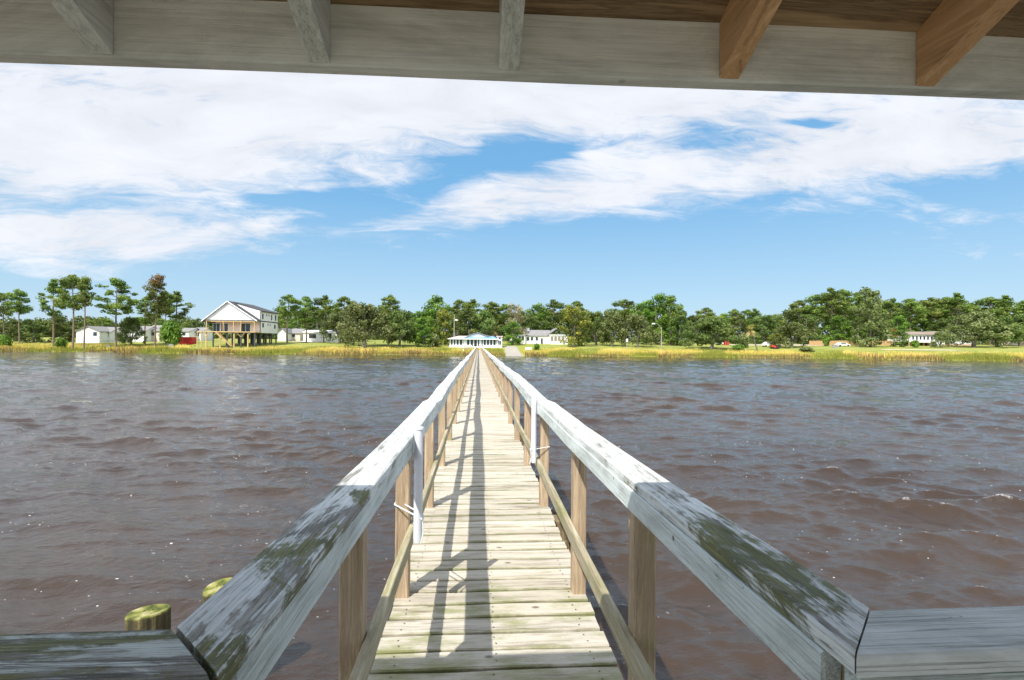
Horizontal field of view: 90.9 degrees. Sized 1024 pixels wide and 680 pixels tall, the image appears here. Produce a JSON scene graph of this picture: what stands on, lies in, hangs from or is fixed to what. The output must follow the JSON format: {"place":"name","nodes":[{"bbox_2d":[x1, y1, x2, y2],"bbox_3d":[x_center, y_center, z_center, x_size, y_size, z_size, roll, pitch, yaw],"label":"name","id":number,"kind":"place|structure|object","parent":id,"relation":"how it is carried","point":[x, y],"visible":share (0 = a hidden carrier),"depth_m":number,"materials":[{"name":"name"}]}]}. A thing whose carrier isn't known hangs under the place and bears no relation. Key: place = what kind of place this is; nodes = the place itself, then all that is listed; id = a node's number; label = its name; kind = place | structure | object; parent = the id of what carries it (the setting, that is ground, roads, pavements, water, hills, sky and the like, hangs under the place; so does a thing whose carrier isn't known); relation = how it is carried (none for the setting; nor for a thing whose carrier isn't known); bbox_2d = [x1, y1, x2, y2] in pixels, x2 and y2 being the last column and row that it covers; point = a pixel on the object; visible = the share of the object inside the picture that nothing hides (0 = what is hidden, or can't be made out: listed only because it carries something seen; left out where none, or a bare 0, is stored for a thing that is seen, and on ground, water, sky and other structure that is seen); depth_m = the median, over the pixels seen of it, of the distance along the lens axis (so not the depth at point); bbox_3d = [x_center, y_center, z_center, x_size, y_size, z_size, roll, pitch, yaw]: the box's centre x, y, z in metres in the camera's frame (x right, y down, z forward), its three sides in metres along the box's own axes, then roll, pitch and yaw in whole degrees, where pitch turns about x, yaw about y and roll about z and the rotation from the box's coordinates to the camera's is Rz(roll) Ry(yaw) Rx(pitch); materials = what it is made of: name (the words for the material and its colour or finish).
{"place":"outdoors","nodes":[
{"label":"outdoors","id":0,"kind":"place"},
{"bbox_2d":[0,351,1023,679],"bbox_3d":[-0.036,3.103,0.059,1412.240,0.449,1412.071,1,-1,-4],"label":"water","id":1,"kind":"structure","parent":0,"point":[134,481],"depth_m":12.43,"materials":[{"name":"brown liquid"}]},
{"bbox_2d":[124,604,170,630],"bbox_3d":[-2.785,4.178,3.814,0.292,4.268,0.292,1,-1,-4],"label":"mooring piling","id":2,"kind":"object","parent":1,"relation":"in","point":[154,617],"visible":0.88,"depth_m":3.77,"materials":[{"name":"wood"}]},
{"bbox_2d":[202,577,232,603],"bbox_3d":[-2.552,4.218,4.361,0.278,4.200,0.278,1,-1,-4],"label":"mooring piling","id":3,"kind":"object","parent":1,"relation":"in","point":[210,590],"visible":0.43,"depth_m":4.36,"materials":[{"name":"green wood"}]},
{"bbox_2d":[0,0,1023,679],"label":"pier shelter","id":4,"kind":"object","parent":1,"relation":"in","point":[952,48],"visible":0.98,"depth_m":0.94,"materials":[{"name":"paint"}]},
{"bbox_2d":[0,63,1023,343],"label":"sky","id":5,"kind":"structure","parent":0,"point":[257,188],"materials":[{"name":"blue"}]},
{"bbox_2d":[1,337,1023,361],"bbox_3d":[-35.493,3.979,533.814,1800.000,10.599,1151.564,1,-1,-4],"label":"ground","id":6,"kind":"structure","parent":0,"point":[877,349],"depth_m":163.21,"materials":[{"name":"green plant"}]},
{"bbox_2d":[0,293,17,334],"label":"pine tree","id":7,"kind":"object","parent":6,"relation":"on","point":[5,311],"visible":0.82,"depth_m":165.21,"materials":[{"name":"green plant"}]},
{"bbox_2d":[0,320,26,340],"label":"broadleaf tree","id":8,"kind":"object","parent":6,"relation":"on","point":[13,325],"visible":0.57,"depth_m":174.41,"materials":[{"name":"green plant"}]},
{"bbox_2d":[3,288,33,343],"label":"pine tree","id":9,"kind":"object","parent":6,"relation":"on","point":[20,309],"visible":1,"depth_m":159.66,"materials":[{"name":"green plant"}]},
{"bbox_2d":[14,319,46,342],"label":"broadleaf tree","id":10,"kind":"object","parent":6,"relation":"on","point":[28,324],"visible":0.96,"depth_m":166.75,"materials":[{"name":"green plant"}]},
{"bbox_2d":[35,278,71,345],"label":"pine tree","id":11,"kind":"object","parent":6,"relation":"on","point":[52,286],"visible":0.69,"depth_m":152.34,"materials":[{"name":"green plant"}]},
{"bbox_2d":[43,317,78,341],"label":"broadleaf tree","id":12,"kind":"object","parent":6,"relation":"on","point":[61,330],"visible":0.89,"depth_m":171.46,"materials":[{"name":"green plant"}]},
{"bbox_2d":[51,274,91,348],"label":"pine tree","id":13,"kind":"object","parent":6,"relation":"on","point":[68,282],"visible":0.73,"depth_m":148.57,"materials":[{"name":"green plant"}]},
{"bbox_2d":[75,276,93,349],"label":"pine tree","id":14,"kind":"object","parent":6,"relation":"on","point":[83,287],"visible":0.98,"depth_m":145.90,"materials":[{"name":"green plant"}]},
{"bbox_2d":[75,326,109,342],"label":"house","id":15,"kind":"structure","parent":6,"relation":"on","point":[96,334],"depth_m":167.16,"materials":[{"name":"white paint"}]},
{"bbox_2d":[88,277,142,346],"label":"pine tree","id":16,"kind":"object","parent":6,"relation":"on","point":[118,284],"visible":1,"depth_m":151.84,"materials":[{"name":"green plant"}]},
{"bbox_2d":[117,316,147,345],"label":"oak tree","id":17,"kind":"object","parent":6,"relation":"on","point":[127,326],"visible":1,"depth_m":157.27,"materials":[{"name":"green plant"}]},
{"bbox_2d":[122,326,156,341],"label":"house","id":18,"kind":"structure","parent":6,"relation":"on","point":[148,332],"depth_m":179.49,"materials":[{"name":"white paint"}]},
{"bbox_2d":[134,296,158,343],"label":"pine tree","id":19,"kind":"object","parent":6,"relation":"on","point":[144,309],"visible":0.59,"depth_m":163.98,"materials":[{"name":"green plant"}]},
{"bbox_2d":[142,273,170,345],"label":"pine tree","id":20,"kind":"object","parent":6,"relation":"on","point":[162,301],"visible":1,"depth_m":152.73,"materials":[{"name":"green plant"}]},
{"bbox_2d":[157,290,175,343],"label":"pine tree","id":21,"kind":"object","parent":6,"relation":"on","point":[173,309],"visible":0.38,"depth_m":164.89,"materials":[{"name":"green plant"}]},
{"bbox_2d":[158,319,183,345],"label":"bush","id":22,"kind":"object","parent":6,"relation":"on","point":[170,332],"visible":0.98,"depth_m":152.41,"materials":[{"name":"green plant"}]},
{"bbox_2d":[159,291,195,321],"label":"pine tree","id":23,"kind":"object","parent":6,"relation":"on","point":[181,314],"visible":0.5,"depth_m":168.70,"materials":[{"name":"green plant"}]},
{"bbox_2d":[195,327,214,340],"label":"house","id":24,"kind":"structure","parent":6,"relation":"on","point":[209,336],"depth_m":194.78,"materials":[{"name":"white paint"}]},
{"bbox_2d":[197,301,279,348],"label":"raised house","id":25,"kind":"structure","parent":6,"relation":"on","point":[232,318],"depth_m":149.58,"materials":[{"name":"white wood"}]},
{"bbox_2d":[278,328,291,340],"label":"house","id":26,"kind":"structure","parent":6,"relation":"on","point":[281,334],"depth_m":184.88,"materials":[{"name":"white paint"}]},
{"bbox_2d":[274,294,302,342],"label":"pine tree","id":27,"kind":"object","parent":6,"relation":"on","point":[282,309],"visible":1,"depth_m":166.86,"materials":[{"name":"green plant"}]},
{"bbox_2d":[292,329,305,340],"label":"house","id":28,"kind":"structure","parent":6,"relation":"on","point":[297,334],"depth_m":191.24,"materials":[{"name":"paint"}]},
{"bbox_2d":[289,296,318,342],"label":"pine tree","id":29,"kind":"object","parent":6,"relation":"on","point":[309,318],"visible":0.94,"depth_m":171.01,"materials":[{"name":"green plant"}]},
{"bbox_2d":[302,330,341,341],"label":"house","id":30,"kind":"structure","parent":6,"relation":"on","point":[313,336],"depth_m":179.81,"materials":[{"name":"white paint"}]},
{"bbox_2d":[311,295,341,342],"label":"pine tree","id":31,"kind":"object","parent":6,"relation":"on","point":[323,301],"visible":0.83,"depth_m":175.22,"materials":[{"name":"green plant"}]},
{"bbox_2d":[319,310,357,343],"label":"oak tree","id":32,"kind":"object","parent":6,"relation":"on","point":[333,321],"visible":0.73,"depth_m":166.19,"materials":[{"name":"green plant"}]},
{"bbox_2d":[330,296,356,316],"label":"pine tree","id":33,"kind":"object","parent":6,"relation":"on","point":[345,299],"visible":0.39,"depth_m":186.12,"materials":[{"name":"green plant"}]},
{"bbox_2d":[335,302,399,347],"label":"oak tree","id":34,"kind":"object","parent":6,"relation":"on","point":[361,313],"visible":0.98,"depth_m":152.38,"materials":[{"name":"green plant"}]},
{"bbox_2d":[378,294,400,314],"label":"pine tree","id":35,"kind":"object","parent":6,"relation":"on","point":[390,299],"visible":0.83,"depth_m":191.18,"materials":[{"name":"green plant"}]},
{"bbox_2d":[384,309,419,345],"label":"oak tree","id":36,"kind":"object","parent":6,"relation":"on","point":[400,319],"visible":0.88,"depth_m":156.96,"materials":[{"name":"green plant"}]},
{"bbox_2d":[407,311,426,343],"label":"broadleaf tree","id":37,"kind":"object","parent":6,"relation":"on","point":[420,318],"visible":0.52,"depth_m":172.95,"materials":[{"name":"green plant"}]},
{"bbox_2d":[412,324,432,347],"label":"broadleaf tree","id":38,"kind":"object","parent":6,"relation":"on","point":[417,341],"visible":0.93,"depth_m":157.54,"materials":[{"name":"green plant"}]},
{"bbox_2d":[424,333,440,347],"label":"bush","id":39,"kind":"object","parent":6,"relation":"on","point":[434,340],"visible":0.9,"depth_m":157.63,"materials":[{"name":"green plant"}]},
{"bbox_2d":[420,294,455,339],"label":"broadleaf tree","id":40,"kind":"object","parent":6,"relation":"on","point":[429,313],"visible":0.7,"depth_m":172.84,"materials":[{"name":"green plant"}]},
{"bbox_2d":[432,308,458,344],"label":"broadleaf tree","id":41,"kind":"object","parent":6,"relation":"on","point":[444,315],"visible":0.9,"depth_m":165.88,"materials":[{"name":"green plant"}]},
{"bbox_2d":[449,299,469,333],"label":"pine tree","id":42,"kind":"object","parent":6,"relation":"on","point":[456,304],"visible":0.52,"depth_m":194.66,"materials":[{"name":"green plant"}]},
{"bbox_2d":[451,307,485,335],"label":"broadleaf tree","id":43,"kind":"object","parent":6,"relation":"on","point":[467,313],"visible":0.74,"depth_m":169.45,"materials":[{"name":"green plant"}]},
{"bbox_2d":[459,299,488,320],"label":"pine tree","id":44,"kind":"object","parent":6,"relation":"on","point":[473,303],"visible":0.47,"depth_m":203.49,"materials":[{"name":"green plant"}]},
{"bbox_2d":[448,332,502,347],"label":"house","id":45,"kind":"structure","parent":6,"relation":"on","point":[478,339],"depth_m":159.66,"materials":[{"name":"white"}]},
{"bbox_2d":[467,309,502,337],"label":"oak tree","id":46,"kind":"object","parent":6,"relation":"on","point":[485,322],"visible":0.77,"depth_m":171.32,"materials":[{"name":"green plant"}]},
{"bbox_2d":[481,301,502,331],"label":"pine tree","id":47,"kind":"object","parent":6,"relation":"on","point":[491,305],"visible":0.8,"depth_m":206.89,"materials":[{"name":"green plant"}]},
{"bbox_2d":[0,299,1012,344],"bbox_3d":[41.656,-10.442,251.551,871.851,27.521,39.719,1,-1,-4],"label":"wood","id":48,"kind":"object","parent":6,"relation":"on","point":[821,321],"visible":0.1,"depth_m":241.87,"materials":[{"name":"green plant"}]},
{"bbox_2d":[497,304,517,335],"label":"pine tree","id":49,"kind":"object","parent":6,"relation":"on","point":[503,307],"visible":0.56,"depth_m":211.65,"materials":[{"name":"green plant"}]},
{"bbox_2d":[0,342,1023,361],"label":"marsh grass","id":50,"kind":"structure","parent":6,"relation":"on","point":[412,350],"depth_m":142.27,"materials":[{"name":"green plant"}]},
{"bbox_2d":[502,321,522,345],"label":"broadleaf tree","id":51,"kind":"object","parent":6,"relation":"on","point":[507,330],"visible":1,"depth_m":171.09,"materials":[{"name":"green plant"}]},
{"bbox_2d":[504,346,522,355],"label":"boat ramp","id":52,"kind":"object","parent":6,"relation":"on","point":[512,351],"visible":0.94,"depth_m":149.41,"materials":[{"name":"concrete"}]},
{"bbox_2d":[503,303,527,343],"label":"broadleaf tree","id":53,"kind":"object","parent":6,"relation":"on","point":[510,311],"visible":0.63,"depth_m":186.27,"materials":[{"name":"green plant"}]},
{"bbox_2d":[176,346,869,679],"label":"pier","id":54,"kind":"structure","parent":6,"relation":"on","point":[491,572],"depth_m":2.54,"materials":[{"name":"grey wood"}]},
{"bbox_2d":[394,426,424,542],"bbox_3d":[-0.649,0.866,3.152,0.079,0.685,0.420,1,-1,-37],"label":"plastic pipe","id":55,"kind":"object","parent":54,"relation":"attached to","point":[418,524],"visible":0.91,"depth_m":3.00,"materials":[{"name":"white plastic"}]},
{"bbox_2d":[529,395,549,463],"bbox_3d":[0.286,0.890,5.085,0.281,0.681,0.094,1,-1,-35],"label":"plastic pipe","id":56,"kind":"object","parent":54,"relation":"attached to","point":[533,448],"visible":0.94,"depth_m":5.02,"materials":[{"name":"white plastic"}]},
{"bbox_2d":[519,317,541,329],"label":"broadleaf tree","id":57,"kind":"object","parent":6,"relation":"on","point":[536,324],"visible":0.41,"depth_m":206.47,"materials":[{"name":"green plant"}]},
{"bbox_2d":[524,302,552,333],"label":"broadleaf tree","id":58,"kind":"object","parent":6,"relation":"on","point":[541,312],"visible":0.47,"depth_m":213.92,"materials":[{"name":"green plant"}]},
{"bbox_2d":[510,328,568,343],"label":"ranch house","id":59,"kind":"structure","parent":6,"relation":"on","point":[538,337],"depth_m":186.91,"materials":[{"name":"white paint"}]},
{"bbox_2d":[538,315,556,334],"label":"broadleaf tree","id":60,"kind":"object","parent":6,"relation":"on","point":[546,320],"visible":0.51,"depth_m":210.47,"materials":[{"name":"green plant"}]},
{"bbox_2d":[544,299,564,333],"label":"pine tree","id":61,"kind":"object","parent":6,"relation":"on","point":[554,304],"visible":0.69,"depth_m":219.31,"materials":[{"name":"green plant"}]},
{"bbox_2d":[559,305,592,346],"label":"broadleaf tree","id":62,"kind":"object","parent":6,"relation":"on","point":[578,338],"visible":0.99,"depth_m":166.42,"materials":[{"name":"green plant"}]},
{"bbox_2d":[580,311,608,344],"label":"oak tree","id":63,"kind":"object","parent":6,"relation":"on","point":[596,319],"visible":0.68,"depth_m":179.64,"materials":[{"name":"green plant"}]},
{"bbox_2d":[596,311,626,345],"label":"oak tree","id":64,"kind":"object","parent":6,"relation":"on","point":[612,321],"visible":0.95,"depth_m":172.65,"materials":[{"name":"green plant"}]},
{"bbox_2d":[609,299,640,338],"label":"pine tree","id":65,"kind":"object","parent":6,"relation":"on","point":[624,311],"visible":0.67,"depth_m":202.17,"materials":[{"name":"green plant"}]},
{"bbox_2d":[618,313,660,346],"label":"oak tree","id":66,"kind":"object","parent":6,"relation":"on","point":[636,321],"visible":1,"depth_m":167.85,"materials":[{"name":"green plant"}]},
{"bbox_2d":[629,301,656,343],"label":"broadleaf tree","id":67,"kind":"object","parent":6,"relation":"on","point":[640,305],"visible":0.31,"depth_m":194.62,"materials":[{"name":"green plant"}]},
{"bbox_2d":[641,292,669,344],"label":"broadleaf tree","id":68,"kind":"object","parent":6,"relation":"on","point":[659,298],"visible":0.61,"depth_m":190.66,"materials":[{"name":"green plant"}]},
{"bbox_2d":[657,295,684,344],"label":"broadleaf tree","id":69,"kind":"object","parent":6,"relation":"on","point":[670,300],"visible":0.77,"depth_m":185.30,"materials":[{"name":"green plant"}]},
{"bbox_2d":[666,310,692,345],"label":"broadleaf tree","id":70,"kind":"object","parent":6,"relation":"on","point":[682,318],"visible":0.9,"depth_m":181.01,"materials":[{"name":"green plant"}]},
{"bbox_2d":[694,307,718,319],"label":"pine tree","id":71,"kind":"object","parent":6,"relation":"on","point":[708,311],"visible":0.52,"depth_m":217.11,"materials":[{"name":"green plant"}]},
{"bbox_2d":[681,316,741,348],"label":"oak tree","id":72,"kind":"object","parent":6,"relation":"on","point":[724,331],"visible":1,"depth_m":162.30,"materials":[{"name":"green plant"}]},
{"bbox_2d":[727,314,750,343],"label":"broadleaf tree","id":73,"kind":"object","parent":6,"relation":"on","point":[743,322],"visible":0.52,"depth_m":206.53,"materials":[{"name":"green plant"}]},
{"bbox_2d":[748,315,778,343],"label":"broadleaf tree","id":74,"kind":"object","parent":6,"relation":"on","point":[764,326],"visible":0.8,"depth_m":202.18,"materials":[{"name":"green plant"}]},
{"bbox_2d":[766,314,787,341],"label":"broadleaf tree","id":75,"kind":"object","parent":6,"relation":"on","point":[781,322],"visible":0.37,"depth_m":206.75,"materials":[{"name":"green plant"}]},
{"bbox_2d":[772,321,816,347],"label":"oak tree","id":76,"kind":"object","parent":6,"relation":"on","point":[792,329],"visible":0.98,"depth_m":168.96,"materials":[{"name":"green plant"}]},
{"bbox_2d":[785,300,813,342],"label":"pine tree","id":77,"kind":"object","parent":6,"relation":"on","point":[797,304],"visible":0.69,"depth_m":207.26,"materials":[{"name":"green plant"}]},
{"bbox_2d":[797,314,821,343],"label":"broadleaf tree","id":78,"kind":"object","parent":6,"relation":"on","point":[810,318],"visible":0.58,"depth_m":196.28,"materials":[{"name":"green plant"}]},
{"bbox_2d":[796,294,829,334],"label":"pine tree","id":79,"kind":"object","parent":6,"relation":"on","point":[815,299],"visible":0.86,"depth_m":203.24,"materials":[{"name":"green plant"}]},
{"bbox_2d":[811,287,847,340],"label":"pine tree","id":80,"kind":"object","parent":6,"relation":"on","point":[831,297],"visible":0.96,"depth_m":198.48,"materials":[{"name":"green plant"}]},
{"bbox_2d":[821,315,850,340],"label":"broadleaf tree","id":81,"kind":"object","parent":6,"relation":"on","point":[836,321],"visible":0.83,"depth_m":193.75,"materials":[{"name":"green plant"}]},
{"bbox_2d":[833,289,858,339],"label":"pine tree","id":82,"kind":"object","parent":6,"relation":"on","point":[846,297],"visible":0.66,"depth_m":202.30,"materials":[{"name":"green plant"}]},
{"bbox_2d":[809,340,892,344],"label":"wooden fence","id":83,"kind":"object","parent":6,"relation":"on","point":[835,342],"visible":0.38,"depth_m":186.43,"materials":[{"name":"orange wood"}]},
{"bbox_2d":[839,320,867,344],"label":"broadleaf tree","id":84,"kind":"object","parent":6,"relation":"on","point":[847,324],"visible":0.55,"depth_m":188.35,"materials":[{"name":"green plant"}]},
{"bbox_2d":[845,292,871,336],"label":"pine tree","id":85,"kind":"object","parent":6,"relation":"on","point":[857,296],"visible":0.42,"depth_m":209.29,"materials":[{"name":"green plant"}]},
{"bbox_2d":[848,286,892,346],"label":"broadleaf tree","id":86,"kind":"object","parent":6,"relation":"on","point":[870,302],"visible":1,"depth_m":168.96,"materials":[{"name":"green plant"}]},
{"bbox_2d":[878,298,904,332],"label":"pine tree","id":87,"kind":"object","parent":6,"relation":"on","point":[890,304],"visible":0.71,"depth_m":205.21,"materials":[{"name":"green plant"}]},
{"bbox_2d":[888,329,909,346],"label":"broadleaf tree","id":88,"kind":"object","parent":6,"relation":"on","point":[904,336],"visible":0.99,"depth_m":170.60,"materials":[{"name":"green plant"}]},
{"bbox_2d":[888,315,913,333],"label":"broadleaf tree","id":89,"kind":"object","parent":6,"relation":"on","point":[898,319],"visible":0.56,"depth_m":193.19,"materials":[{"name":"green plant"}]},
{"bbox_2d":[893,298,931,330],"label":"pine tree","id":90,"kind":"object","parent":6,"relation":"on","point":[911,304],"visible":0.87,"depth_m":201.08,"materials":[{"name":"green plant"}]},
{"bbox_2d":[911,317,940,331],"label":"broadleaf tree","id":91,"kind":"object","parent":6,"relation":"on","point":[924,324],"visible":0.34,"depth_m":207.58,"materials":[{"name":"green plant"}]},
{"bbox_2d":[887,331,970,345],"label":"stucco house","id":92,"kind":"structure","parent":6,"relation":"on","point":[924,338],"depth_m":182.50,"materials":[{"name":"white paint"}]},
{"bbox_2d":[910,297,953,328],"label":"pine tree","id":93,"kind":"object","parent":6,"relation":"on","point":[930,302],"visible":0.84,"depth_m":204.17,"materials":[{"name":"green plant"}]},
{"bbox_2d":[929,332,950,347],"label":"oak tree","id":94,"kind":"object","parent":6,"relation":"on","point":[940,336],"visible":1,"depth_m":164.87,"materials":[{"name":"green plant"}]},
{"bbox_2d":[925,318,959,331],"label":"broadleaf tree","id":95,"kind":"object","parent":6,"relation":"on","point":[943,322],"visible":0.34,"depth_m":199.81,"materials":[{"name":"green plant"}]},
{"bbox_2d":[936,293,973,320],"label":"pine tree","id":96,"kind":"object","parent":6,"relation":"on","point":[957,299],"visible":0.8,"depth_m":200.08,"materials":[{"name":"green plant"}]},
{"bbox_2d":[938,311,1014,347],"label":"oak tree","id":97,"kind":"object","parent":6,"relation":"on","point":[976,321],"visible":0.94,"depth_m":167.67,"materials":[{"name":"green plant"}]},
{"bbox_2d":[971,296,1010,344],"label":"pine tree","id":98,"kind":"object","parent":6,"relation":"on","point":[998,310],"visible":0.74,"depth_m":195.90,"materials":[{"name":"green plant"}]},
{"bbox_2d":[973,314,1023,346],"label":"oak tree","id":99,"kind":"object","parent":6,"relation":"on","point":[1018,330],"visible":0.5,"depth_m":167.65,"materials":[{"name":"green plant"}]},
{"bbox_2d":[985,294,1022,344],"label":"pine tree","id":100,"kind":"object","parent":6,"relation":"on","point":[1008,301],"visible":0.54,"depth_m":194.22,"materials":[{"name":"green plant"}]},
{"bbox_2d":[988,313,1023,345],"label":"oak tree","id":101,"kind":"object","parent":6,"relation":"on","point":[1019,318],"visible":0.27,"depth_m":181.17,"materials":[{"name":"green plant"}]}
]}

